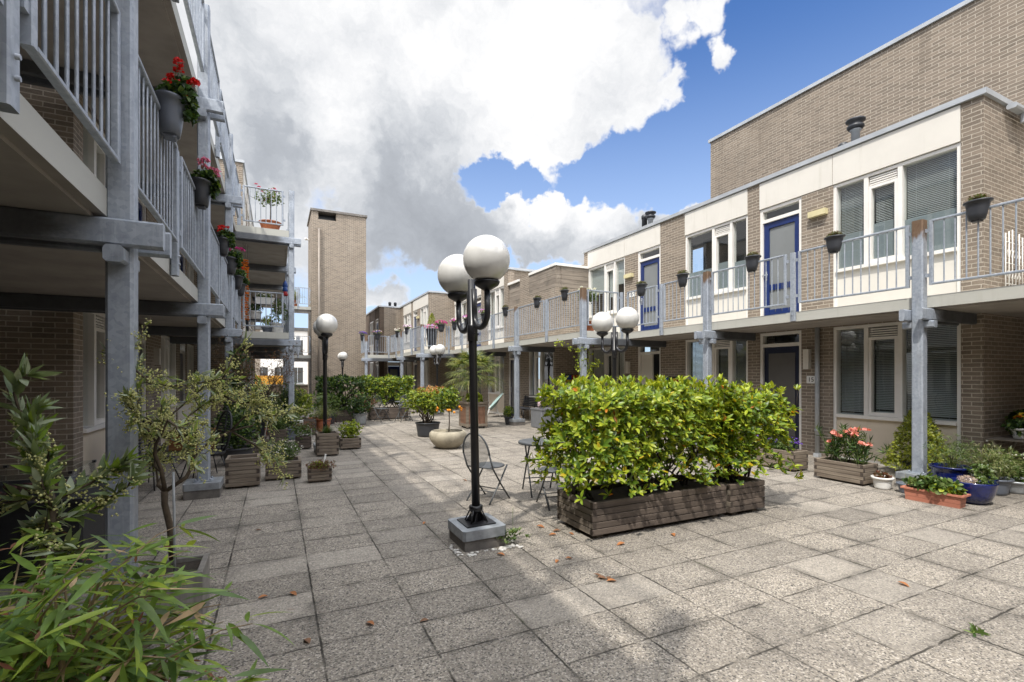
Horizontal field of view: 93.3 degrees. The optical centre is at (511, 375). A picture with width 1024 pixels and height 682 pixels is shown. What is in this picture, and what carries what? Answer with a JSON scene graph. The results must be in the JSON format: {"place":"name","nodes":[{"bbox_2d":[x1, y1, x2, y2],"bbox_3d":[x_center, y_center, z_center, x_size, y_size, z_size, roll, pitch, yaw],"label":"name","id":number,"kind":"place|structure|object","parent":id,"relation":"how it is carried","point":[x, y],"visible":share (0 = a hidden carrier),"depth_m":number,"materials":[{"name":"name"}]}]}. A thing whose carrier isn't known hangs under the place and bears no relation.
{"place":"outdoors","nodes":[
{"label":"outdoors","id":0,"kind":"place"},
{"bbox_2d":[177,401,196,428],"bbox_3d":[-7.797,1.100,11.663,0.440,0.960,0.440,0,0,-26],"label":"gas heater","id":1,"kind":"object","parent":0,"point":[180,415],"visible":0.12,"depth_m":11.46,"materials":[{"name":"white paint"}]},
{"bbox_2d":[210,349,272,445],"bbox_3d":[-5.692,0.520,9.961,1.415,2.163,1.147,0,0,4],"label":"shrub","id":2,"kind":"object","parent":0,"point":[236,369],"visible":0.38,"depth_m":9.78,"materials":[{"name":"green plant"}]},
{"bbox_2d":[255,326,307,383],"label":"white terrace house","id":3,"kind":"structure","parent":0,"point":[302,377],"depth_m":47.49,"materials":[{"name":"paint"}]},
{"bbox_2d":[304,207,366,403],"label":"brick tower","id":4,"kind":"structure","parent":0,"point":[336,263],"depth_m":27.51,"materials":[{"name":"brick"}]},
{"bbox_2d":[0,379,1023,681],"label":"paved courtyard ground","id":5,"kind":"structure","parent":0,"point":[794,579],"depth_m":3.78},
{"bbox_2d":[0,460,104,582],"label":"potted plant","id":6,"kind":"object","parent":5,"relation":"on","point":[9,524],"visible":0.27,"depth_m":3.84,"materials":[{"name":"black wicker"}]},
{"bbox_2d":[0,352,154,679],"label":"potted olive tree","id":7,"kind":"object","parent":5,"relation":"on","point":[38,453],"visible":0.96,"depth_m":2.04,"materials":[{"name":"green plant"}]},
{"bbox_2d":[0,83,195,481],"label":"brick apartment block","id":8,"kind":"structure","parent":5,"relation":"on","point":[69,345],"depth_m":6.10,"materials":[{"name":"brick"}]},
{"bbox_2d":[83,312,104,475],"bbox_3d":[-6.168,0.335,7.251,0.182,2.530,1.960,0,0,-26],"label":"window","id":9,"kind":"structure","parent":8,"relation":"in","point":[93,323],"depth_m":6.86,"materials":[{"name":"white paint"}]},
{"bbox_2d":[83,112,104,185],"bbox_3d":[-6.187,-2.385,7.242,0.140,2.490,1.960,0,0,-26],"label":"window","id":10,"kind":"structure","parent":8,"relation":"in","point":[93,155],"depth_m":6.86,"materials":[{"name":"white paint"}]},
{"bbox_2d":[139,326,145,455],"bbox_3d":[-7.082,0.335,9.092,0.152,2.530,0.950,0,0,-26],"label":"door","id":11,"kind":"structure","parent":8,"relation":"in","point":[143,346],"depth_m":9.48,"materials":[{"name":"white paint"}]},
{"bbox_2d":[161,336,176,444],"bbox_3d":[-8.262,0.335,11.548,0.182,2.530,1.900,0,0,-26],"label":"window","id":12,"kind":"structure","parent":8,"relation":"in","point":[168,350],"depth_m":11.62,"materials":[{"name":"glass"}]},
{"bbox_2d":[180,344,184,400],"bbox_3d":[-9.097,0.335,13.227,0.152,2.530,0.950,0,0,-26],"label":"door","id":13,"kind":"structure","parent":8,"relation":"in","point":[182,346],"depth_m":13.58,"materials":[{"name":"white paint"}]},
{"bbox_2d":[187,344,193,400],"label":"window","id":14,"kind":"structure","parent":8,"relation":"in","point":[190,348],"depth_m":14.95,"materials":[{"name":"glass"}]},
{"bbox_2d":[0,0,242,645],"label":"steel gallery","id":15,"kind":"object","parent":5,"relation":"on","point":[76,235],"visible":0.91,"depth_m":3.10,"materials":[{"name":"metal"}]},
{"bbox_2d":[154,57,200,141],"bbox_3d":[-2.816,-2.281,4.061,0.348,0.586,0.482,0,1,-30],"label":"rail pot","id":16,"kind":"object","parent":15,"relation":"attached to","point":[176,95],"visible":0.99,"depth_m":3.98,"materials":[{"name":"grey plastic"}]},
{"bbox_2d":[190,156,220,209],"bbox_3d":[-3.654,-2.273,5.782,0.357,0.559,0.410,1,0,-21],"label":"rail pot","id":17,"kind":"object","parent":15,"relation":"attached to","point":[206,182],"visible":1,"depth_m":5.69,"materials":[{"name":"plastic"}]},
{"bbox_2d":[217,225,235,256],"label":"rail pot","id":18,"kind":"object","parent":15,"relation":"attached to","point":[226,239],"visible":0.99,"depth_m":8.07,"materials":[{"name":"plastic"}]},
{"bbox_2d":[226,246,245,275],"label":"rail pot","id":19,"kind":"object","parent":15,"relation":"attached to","point":[233,258],"visible":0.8,"depth_m":9.47,"materials":[{"name":"plastic"}]},
{"bbox_2d":[234,267,246,289],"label":"rail pot","id":20,"kind":"object","parent":15,"relation":"attached to","point":[240,275],"visible":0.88,"depth_m":11.14,"materials":[{"name":"plastic"}]},
{"bbox_2d":[0,515,293,681],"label":"potted bamboo","id":21,"kind":"object","parent":5,"relation":"on","point":[33,637],"visible":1,"depth_m":1.36,"materials":[{"name":"plant"}]},
{"bbox_2d":[138,420,179,490],"bbox_3d":[-5.231,1.079,6.979,0.620,1.047,0.576,0,0,4],"label":"wicker chair","id":22,"kind":"object","parent":5,"relation":"on","point":[143,457],"visible":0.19,"depth_m":7.12,"materials":[{"name":"black wicker"}]},
{"bbox_2d":[96,317,308,631],"bbox_3d":[-1.989,0.610,3.170,1.240,1.959,0.908,0,0,-15],"label":"potted olive tree","id":23,"kind":"object","parent":5,"relation":"on","point":[158,432],"visible":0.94,"depth_m":3.16,"materials":[{"name":"green plant"}]},
{"bbox_2d":[180,410,232,478],"bbox_3d":[-4.779,1.079,7.586,0.576,1.047,0.620,0,0,39],"label":"wicker chair","id":24,"kind":"object","parent":5,"relation":"on","point":[222,449],"visible":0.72,"depth_m":7.74,"materials":[{"name":"black wicker"}]},
{"bbox_2d":[196,156,254,424],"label":"brick apartment block","id":25,"kind":"structure","parent":5,"relation":"on","point":[241,169],"depth_m":15.88,"materials":[{"name":"brick"}]},
{"bbox_2d":[170,184,300,427],"bbox_3d":[-10.224,-1.660,19.036,2.895,6.520,15.206,0,0,-26],"label":"steel gallery","id":26,"kind":"object","parent":5,"relation":"on","point":[272,268],"visible":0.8,"depth_m":12.87,"materials":[{"name":"metal"}]},
{"bbox_2d":[241,244,249,320],"bbox_3d":[-7.053,-2.465,12.787,0.107,2.050,0.255,0,0,34],"label":"flower garland","id":27,"kind":"object","parent":26,"relation":"hanging from","point":[246,263],"visible":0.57,"depth_m":12.81,"materials":[{"name":"orange plant"}]},
{"bbox_2d":[250,183,284,229],"bbox_3d":[-6.649,-4.475,13.062,0.809,1.270,0.792,0,0,35],"label":"potted rose","id":28,"kind":"object","parent":26,"relation":"on","point":[267,198],"visible":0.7,"depth_m":12.97,"materials":[{"name":"plant"}]},
{"bbox_2d":[269,298,287,331],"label":"flower pot","id":29,"kind":"object","parent":26,"relation":"on","point":[277,329],"visible":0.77,"depth_m":13.10,"materials":[{"name":"white ceramic"}]},
{"bbox_2d":[225,453,260,487],"bbox_3d":[-3.917,1.388,7.057,0.432,0.424,0.422,0,0,-26],"label":"plank planter","id":30,"kind":"object","parent":5,"relation":"on","point":[242,470],"visible":0.96,"depth_m":6.88,"materials":[{"name":"wood"}]},
{"bbox_2d":[210,407,261,461],"bbox_3d":[-4.933,1.067,8.677,0.757,1.066,0.877,0,0,-3],"label":"flower pot","id":31,"kind":"object","parent":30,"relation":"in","point":[240,447],"visible":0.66,"depth_m":8.56,"materials":[{"name":"plastic"}]},
{"bbox_2d":[210,327,308,455],"bbox_3d":[-5.117,0.334,9.848,1.384,2.533,1.937,0,0,35],"label":"potted shrub","id":32,"kind":"object","parent":5,"relation":"on","point":[271,387],"visible":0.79,"depth_m":9.77,"materials":[{"name":"green plant"}]},
{"bbox_2d":[262,416,289,442],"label":"plank planter","id":33,"kind":"object","parent":5,"relation":"on","point":[281,432],"visible":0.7,"depth_m":11.36,"materials":[{"name":"plant"}]},
{"bbox_2d":[265,436,303,479],"bbox_3d":[-3.582,1.278,7.621,0.557,0.645,0.516,0,0,-26],"label":"plank planter","id":34,"kind":"object","parent":5,"relation":"on","point":[294,466],"visible":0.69,"depth_m":7.49,"materials":[{"name":"wood"}]},
{"bbox_2d":[271,377,305,426],"bbox_3d":[-6.120,0.802,13.166,0.784,1.596,0.772,0,0,31],"label":"shrub","id":35,"kind":"object","parent":5,"relation":"on","point":[282,398],"visible":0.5,"depth_m":13.09,"materials":[{"name":"plant"}]},
{"bbox_2d":[279,411,301,439],"bbox_3d":[-5.574,1.212,12.107,0.580,0.776,0.621,0,0,-32],"label":"flower pot","id":36,"kind":"object","parent":5,"relation":"on","point":[291,423],"visible":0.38,"depth_m":11.98,"materials":[{"name":"grey plastic"}]},
{"bbox_2d":[282,336,310,393],"bbox_3d":[-12.170,-0.300,27.317,1.450,3.800,1.425,0,0,-26],"label":"footbridge","id":37,"kind":"object","parent":5,"relation":"on","point":[302,358],"visible":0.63,"depth_m":26.90,"materials":[{"name":"metal"}]},
{"bbox_2d":[294,287,310,354],"bbox_3d":[-12.170,-3.021,27.317,1.450,3.759,1.425,0,0,-26],"label":"footbridge","id":38,"kind":"object","parent":37,"relation":"on","point":[301,309],"visible":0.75,"depth_m":26.85,"materials":[{"name":"metal"}]},
{"bbox_2d":[286,421,315,448],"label":"plank planter","id":39,"kind":"object","parent":5,"relation":"on","point":[305,440],"visible":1,"depth_m":10.52,"materials":[{"name":"plant"}]},
{"bbox_2d":[294,388,313,419],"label":"shrub","id":40,"kind":"object","parent":5,"relation":"on","point":[301,399],"visible":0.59,"depth_m":13.62,"materials":[{"name":"plant"}]},
{"bbox_2d":[305,454,336,481],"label":"plank planter","id":41,"kind":"object","parent":5,"relation":"on","point":[319,471],"visible":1,"depth_m":7.26,"materials":[{"name":"wood"}]},
{"bbox_2d":[301,403,340,431],"bbox_3d":[-5.273,1.111,13.498,1.436,0.978,1.441,0,0,-28],"label":"flower pot","id":42,"kind":"object","parent":5,"relation":"on","point":[319,419],"visible":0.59,"depth_m":13.38,"materials":[{"name":"ceramic"}]},
{"bbox_2d":[313,314,337,454],"bbox_3d":[-3.868,0.177,10.073,0.480,2.845,1.170,0,0,-26],"label":"globe street lamp","id":43,"kind":"object","parent":5,"relation":"on","point":[325,326],"visible":0.91,"depth_m":9.77,"materials":[{"name":"black paint"}]},
{"bbox_2d":[313,392,341,424],"bbox_3d":[-6.060,1.066,15.926,0.971,1.068,0.820,0,0,-39],"label":"flower pot","id":44,"kind":"object","parent":5,"relation":"on","point":[334,415],"visible":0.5,"depth_m":15.87,"materials":[{"name":"plant"}]},
{"bbox_2d":[315,420,341,455],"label":"plank planter","id":45,"kind":"object","parent":5,"relation":"on","point":[327,440],"visible":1,"depth_m":9.61,"materials":[{"name":"wood"}]},
{"bbox_2d":[315,374,365,420],"bbox_3d":[-6.029,0.756,17.076,1.723,1.687,1.213,0,0,-26],"label":"hedge planter","id":46,"kind":"object","parent":5,"relation":"on","point":[334,383],"visible":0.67,"depth_m":16.80,"materials":[{"name":"green wood"}]},
{"bbox_2d":[335,419,364,449],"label":"plank planter","id":47,"kind":"object","parent":5,"relation":"on","point":[349,440],"visible":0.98,"depth_m":10.53,"materials":[{"name":"wood"}]},
{"bbox_2d":[345,393,376,424],"bbox_3d":[-4.954,1.070,15.890,1.052,1.059,1.230,0,0,-16],"label":"potted shrub","id":48,"kind":"object","parent":5,"relation":"on","point":[364,400],"visible":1,"depth_m":15.69,"materials":[{"name":"green plant"}]},
{"bbox_2d":[366,302,400,400],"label":"brick apartment block","id":49,"kind":"structure","parent":5,"relation":"on","point":[386,320],"depth_m":30.31,"materials":[{"name":"white paint"}]},
{"bbox_2d":[387,362,399,400],"bbox_3d":[-7.419,0.375,30.352,0.850,2.450,0.130,0,0,-26],"label":"door","id":50,"kind":"structure","parent":49,"relation":"in","point":[393,368],"depth_m":30.31,"materials":[{"name":"black paint"}]},
{"bbox_2d":[361,374,414,419],"bbox_3d":[-4.606,0.759,17.947,1.991,1.681,1.069,0,0,-26],"label":"hedge planter","id":51,"kind":"object","parent":5,"relation":"on","point":[406,385],"visible":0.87,"depth_m":17.70,"materials":[{"name":"green wood"}]},
{"bbox_2d":[361,335,414,393],"bbox_3d":[-7.662,-0.310,28.516,2.875,3.820,4.006,0,0,-26],"label":"steel gallery","id":52,"kind":"object","parent":5,"relation":"on","point":[366,357],"visible":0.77,"depth_m":26.60,"materials":[{"name":"metal"}]},
{"bbox_2d":[400,385,444,436],"bbox_3d":[-2.320,0.921,12.765,1.353,1.358,1.062,0,0,5],"label":"potted shrub","id":53,"kind":"object","parent":5,"relation":"on","point":[422,403],"visible":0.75,"depth_m":12.57,"materials":[{"name":"green plant"}]},
{"bbox_2d":[400,290,453,401],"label":"brick apartment block","id":54,"kind":"structure","parent":5,"relation":"on","point":[419,310],"depth_m":25.24,"materials":[{"name":"brick"}]},
{"bbox_2d":[420,305,427,348],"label":"window","id":55,"kind":"structure","parent":54,"relation":"in","point":[424,310],"depth_m":25.78,"materials":[{"name":"white paint"}]},
{"bbox_2d":[391,324,462,412],"bbox_3d":[-4.194,-0.310,24.366,2.875,3.820,6.706,0,0,-26],"label":"steel gallery","id":56,"kind":"object","parent":5,"relation":"on","point":[422,354],"visible":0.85,"depth_m":21.80,"materials":[{"name":"metal"}]},
{"bbox_2d":[424,313,437,348],"bbox_3d":[-3.576,-1.980,21.617,0.892,1.679,0.949,0,0,-20],"label":"potted conifer","id":57,"kind":"object","parent":56,"relation":"on","point":[430,322],"visible":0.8,"depth_m":21.45,"materials":[{"name":"plastic"}]},
{"bbox_2d":[429,344,444,415],"bbox_3d":[-2.993,0.177,19.510,0.480,2.845,1.170,0,0,-26],"label":"globe street lamp","id":58,"kind":"object","parent":5,"relation":"on","point":[436,351],"visible":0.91,"depth_m":19.36,"materials":[{"name":"glass"}]},
{"bbox_2d":[429,384,466,448],"bbox_3d":[-1.420,0.888,10.721,0.827,1.425,0.827,0,0,33],"label":"potted mandarin tree","id":59,"kind":"object","parent":5,"relation":"on","point":[448,438],"visible":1,"depth_m":10.53,"materials":[{"name":"beige ceramic"}]},
{"bbox_2d":[437,235,509,551],"bbox_3d":[-0.346,0.177,4.659,0.480,2.845,1.170,-1,1,-26],"label":"globe street lamp","id":60,"kind":"object","parent":5,"relation":"on","point":[482,262],"visible":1,"depth_m":4.58,"materials":[{"name":"metal"}]},
{"bbox_2d":[445,349,505,428],"bbox_3d":[-1.192,0.354,14.916,2.078,2.492,2.363,0,0,-26],"label":"potted palm","id":61,"kind":"object","parent":5,"relation":"on","point":[464,416],"visible":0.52,"depth_m":14.71,"materials":[{"name":"green plant"}]},
{"bbox_2d":[462,433,509,504],"bbox_3d":[-0.337,1.153,6.211,0.434,0.908,0.554,0,0,34],"label":"bistro chair","id":62,"kind":"object","parent":5,"relation":"on","point":[490,465],"visible":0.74,"depth_m":6.16,"materials":[{"name":"grey metal"}]},
{"bbox_2d":[449,540,523,556],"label":"pebbles","id":63,"kind":"object","parent":5,"relation":"on","point":[472,554],"visible":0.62,"depth_m":4.42,"materials":[{"name":"stone"}]},
{"bbox_2d":[498,527,531,543],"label":"weed","id":64,"kind":"object","parent":5,"relation":"on","point":[512,530],"visible":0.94,"depth_m":4.58,"materials":[{"name":"green plant"}]},
{"bbox_2d":[454,262,588,421],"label":"brick apartment block","id":65,"kind":"structure","parent":5,"relation":"on","point":[517,287],"depth_m":17.87,"materials":[{"name":"brown brick"}]},
{"bbox_2d":[488,286,503,344],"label":"window","id":66,"kind":"structure","parent":65,"relation":"in","point":[498,297],"depth_m":20.52,"materials":[{"name":"white paint"}]},
{"bbox_2d":[488,356,503,414],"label":"window","id":67,"kind":"structure","parent":65,"relation":"in","point":[492,396],"depth_m":20.50,"materials":[{"name":"white paint"}]},
{"bbox_2d":[509,352,519,416],"bbox_3d":[0.292,0.335,18.964,0.442,2.530,1.000,0,0,-26],"label":"door","id":68,"kind":"structure","parent":65,"relation":"in","point":[511,360],"depth_m":19.21,"materials":[{"name":"white paint"}]},
{"bbox_2d":[529,352,552,418],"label":"window","id":69,"kind":"structure","parent":65,"relation":"in","point":[546,358],"depth_m":17.48,"materials":[{"name":"grey glass"}]},
{"bbox_2d":[512,395,547,418],"bbox_3d":[0.619,1.157,17.099,0.643,0.902,1.900,0,0,-26],"label":"garden bench","id":70,"kind":"object","parent":5,"relation":"on","point":[529,402],"visible":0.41,"depth_m":17.45,"materials":[{"name":"black paint"}]},
{"bbox_2d":[518,438,563,497],"bbox_3d":[0.394,1.247,6.611,0.620,0.717,0.620,0,0,-11],"label":"bistro table","id":71,"kind":"object","parent":5,"relation":"on","point":[527,442],"visible":0.53,"depth_m":6.53,"materials":[{"name":"grey metal"}]},
{"bbox_2d":[530,407,561,427],"bbox_3d":[1.070,1.290,14.927,0.790,0.580,0.710,0,0,-26],"label":"storage box","id":72,"kind":"object","parent":5,"relation":"on","point":[537,413],"visible":0.47,"depth_m":14.67,"materials":[{"name":"grey plastic"}]},
{"bbox_2d":[536,436,572,510],"bbox_3d":[0.573,1.153,5.933,0.434,0.908,0.554,0,0,-16],"label":"bistro chair","id":73,"kind":"object","parent":5,"relation":"on","point":[552,469],"visible":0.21,"depth_m":5.91,"materials":[{"name":"grey metal"}]},
{"bbox_2d":[451,288,665,425],"bbox_3d":[0.678,-0.310,17.334,2.875,3.820,10.516,0,0,-26],"label":"steel gallery","id":74,"kind":"object","parent":5,"relation":"on","point":[584,338],"visible":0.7,"depth_m":14.22,"materials":[{"name":"metal"}]},
{"bbox_2d":[554,339,602,385],"bbox_3d":[1.760,0.340,12.271,1.462,2.523,0.637,0,0,-38],"label":"climbing plant","id":75,"kind":"object","parent":5,"relation":"on","point":[591,365],"visible":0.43,"depth_m":12.25,"materials":[{"name":"green plant"}]},
{"bbox_2d":[591,307,638,462],"bbox_3d":[1.949,0.177,9.115,0.480,2.845,1.170,0,0,-26],"label":"globe street lamp","id":76,"kind":"object","parent":5,"relation":"on","point":[627,319],"visible":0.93,"depth_m":9.07,"materials":[{"name":"white glass"}]},
{"bbox_2d":[520,372,749,537],"bbox_3d":[1.382,0.783,5.345,2.427,1.635,1.232,0,0,-26],"label":"hedge planter","id":77,"kind":"object","parent":5,"relation":"on","point":[622,417],"visible":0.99,"depth_m":4.99,"materials":[{"name":"green wood"}]},
{"bbox_2d":[683,380,803,514],"bbox_3d":[2.764,0.820,5.947,1.269,1.561,1.134,0,0,-26],"label":"hedge planter","id":78,"kind":"object","parent":5,"relation":"on","point":[746,491],"visible":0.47,"depth_m":5.60,"materials":[{"name":"green wood"}]},
{"bbox_2d":[749,435,807,470],"bbox_3d":[4.613,1.297,8.519,0.462,0.607,0.985,0,0,-26],"label":"plank planter","id":79,"kind":"object","parent":5,"relation":"on","point":[797,456],"visible":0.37,"depth_m":8.16,"materials":[{"name":"wood"}]},
{"bbox_2d":[582,87,1023,474],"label":"brick apartment block","id":80,"kind":"structure","parent":5,"relation":"on","point":[946,159],"depth_m":9.05,"materials":[{"name":"brick"}]},
{"bbox_2d":[588,257,624,331],"bbox_3d":[3.311,-2.402,15.896,0.642,2.525,1.960,0,0,-26],"label":"window","id":81,"kind":"structure","parent":80,"relation":"in","point":[609,276],"depth_m":15.78,"materials":[{"name":"white paint"}]},
{"bbox_2d":[589,346,624,386],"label":"window","id":82,"kind":"structure","parent":80,"relation":"in","point":[604,369],"depth_m":16.04,"materials":[{"name":"grey glass"}]},
{"bbox_2d":[638,245,659,330],"bbox_3d":[4.143,-2.402,14.027,0.442,2.525,0.950,0,0,-26],"label":"door","id":83,"kind":"structure","parent":80,"relation":"in","point":[648,268],"depth_m":14.03,"materials":[{"name":"blue paint"}]},
{"bbox_2d":[638,347,659,426],"bbox_3d":[4.143,0.335,14.027,0.442,2.530,0.950,0,0,-26],"label":"door","id":84,"kind":"structure","parent":80,"relation":"in","point":[648,362],"depth_m":14.20,"materials":[{"name":"white paint"}]},
{"bbox_2d":[686,215,747,324],"bbox_3d":[5.220,-2.402,11.977,0.642,2.525,1.880,0,0,-26],"label":"window","id":85,"kind":"structure","parent":80,"relation":"in","point":[727,247],"depth_m":11.83,"materials":[{"name":"white paint"}]},
{"bbox_2d":[686,339,747,441],"bbox_3d":[5.239,0.335,11.986,0.600,2.530,1.880,0,0,-26],"label":"window","id":86,"kind":"structure","parent":80,"relation":"in","point":[729,358],"depth_m":11.84,"materials":[{"name":"white paint"}]},
{"bbox_2d":[760,197,800,315],"bbox_3d":[5.909,-2.402,10.404,0.442,2.525,0.950,0,0,-26],"label":"door","id":87,"kind":"structure","parent":80,"relation":"in","point":[780,234],"depth_m":10.41,"materials":[{"name":"blue paint"}]},
{"bbox_2d":[760,330,800,449],"bbox_3d":[5.909,0.335,10.404,0.442,2.530,0.950,0,0,-26],"label":"door","id":88,"kind":"structure","parent":80,"relation":"in","point":[780,362],"depth_m":10.27,"materials":[{"name":"blue paint"}]},
{"bbox_2d":[833,142,960,306],"bbox_3d":[6.876,-2.402,8.579,0.642,2.525,1.940,0,0,-26],"label":"window","id":89,"kind":"structure","parent":80,"relation":"in","point":[889,198],"depth_m":8.47,"materials":[{"name":"white paint"}]},
{"bbox_2d":[833,321,960,468],"bbox_3d":[6.876,0.335,8.579,0.642,2.530,1.940,0,0,-26],"label":"window","id":90,"kind":"structure","parent":80,"relation":"in","point":[882,384],"depth_m":8.59,"materials":[{"name":"grey glass"}]},
{"bbox_2d":[626,198,1023,485],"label":"steel gallery","id":91,"kind":"object","parent":5,"relation":"on","point":[919,312],"visible":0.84,"depth_m":7.30,"materials":[{"name":"metal"}]},
{"bbox_2d":[744,251,760,272],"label":"rail pot","id":92,"kind":"object","parent":91,"relation":"attached to","point":[752,259],"visible":1,"depth_m":9.27,"materials":[{"name":"plastic"}]},
{"bbox_2d":[824,230,845,253],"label":"rail pot","id":93,"kind":"object","parent":91,"relation":"attached to","point":[834,239],"visible":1,"depth_m":7.91,"materials":[{"name":"plastic"}]},
{"bbox_2d":[962,193,993,222],"bbox_3d":[6.102,-2.204,6.342,0.237,0.374,0.317,3,0,-19],"label":"rail pot","id":94,"kind":"object","parent":91,"relation":"attached to","point":[977,206],"visible":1,"depth_m":6.29,"materials":[{"name":"plastic"}]},
{"bbox_2d":[1005,230,1022,285],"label":"wall trellis","id":95,"kind":"object","parent":91,"relation":"on","point":[1018,277],"depth_m":7.62,"materials":[{"name":"white paint"}]},
{"bbox_2d":[813,423,892,484],"bbox_3d":[5.076,1.158,7.408,0.546,0.884,1.213,0,0,-14],"label":"plank planter","id":96,"kind":"object","parent":5,"relation":"on","point":[847,470],"visible":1,"depth_m":7.25,"materials":[{"name":"wood"}]},
{"bbox_2d":[708,0,1023,420],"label":"tall brick wing","id":97,"kind":"structure","parent":5,"relation":"on","point":[963,48],"depth_m":10.51,"materials":[{"name":"beige brick"}]},
{"bbox_2d":[871,470,894,489],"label":"flower pot","id":98,"kind":"object","parent":5,"relation":"on","point":[882,480],"visible":1,"depth_m":6.79,"materials":[{"name":"white ceramic"}]},
{"bbox_2d":[878,409,956,471],"bbox_3d":[6.516,1.012,7.721,1.042,1.176,1.041,0,0,18],"label":"potted conifer","id":99,"kind":"object","parent":5,"relation":"on","point":[905,461],"visible":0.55,"depth_m":7.66,"materials":[{"name":"plant"}]},
{"bbox_2d":[900,473,970,508],"bbox_3d":[5.295,1.413,6.075,0.366,0.374,0.664,0,0,-30],"label":"terracotta trough","id":100,"kind":"object","parent":5,"relation":"on","point":[941,491],"visible":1,"depth_m":6.00,"materials":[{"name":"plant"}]},
{"bbox_2d":[916,433,984,478],"bbox_3d":[6.019,1.184,6.593,0.896,0.832,0.846,0,0,-5],"label":"flower pot","id":101,"kind":"object","parent":5,"relation":"on","point":[951,467],"visible":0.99,"depth_m":6.57,"materials":[{"name":"ceramic"}]},
{"bbox_2d":[949,475,998,504],"bbox_3d":[5.800,1.424,6.086,0.464,0.352,0.464,0,0,-26],"label":"glazed bowl","id":102,"kind":"object","parent":5,"relation":"on","point":[982,490],"visible":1,"depth_m":5.94,"materials":[{"name":"ceramic"}]},
{"bbox_2d":[963,463,998,481],"bbox_3d":[6.114,1.369,6.287,0.332,0.461,0.332,0,0,-15],"label":"plant","id":103,"kind":"object","parent":102,"relation":"in","point":[988,472],"visible":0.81,"depth_m":6.27,"materials":[{"name":"plant"}]},
{"bbox_2d":[961,438,1023,495],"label":"flower pot","id":104,"kind":"object","parent":5,"relation":"on","point":[1004,486],"visible":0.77,"depth_m":6.49,"materials":[{"name":"green plastic"}]},
{"bbox_2d":[983,447,1023,493],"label":"flower pot","id":105,"kind":"object","parent":5,"relation":"on","point":[1017,486],"visible":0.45,"depth_m":6.60,"materials":[{"name":"metal"}]},
{"bbox_2d":[985,435,1023,473],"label":"folding table","id":106,"kind":"object","parent":5,"relation":"on","point":[1009,438],"visible":0.62,"depth_m":7.14,"materials":[{"name":"grey wood"}]},
{"bbox_2d":[1000,413,1023,438],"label":"flower pot","id":107,"kind":"object","parent":106,"relation":"on","point":[1014,427],"visible":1,"depth_m":7.05,"materials":[{"name":"white ceramic"}]},
{"bbox_2d":[176,0,964,378],"label":"sky","id":108,"kind":"structure","parent":0,"point":[548,129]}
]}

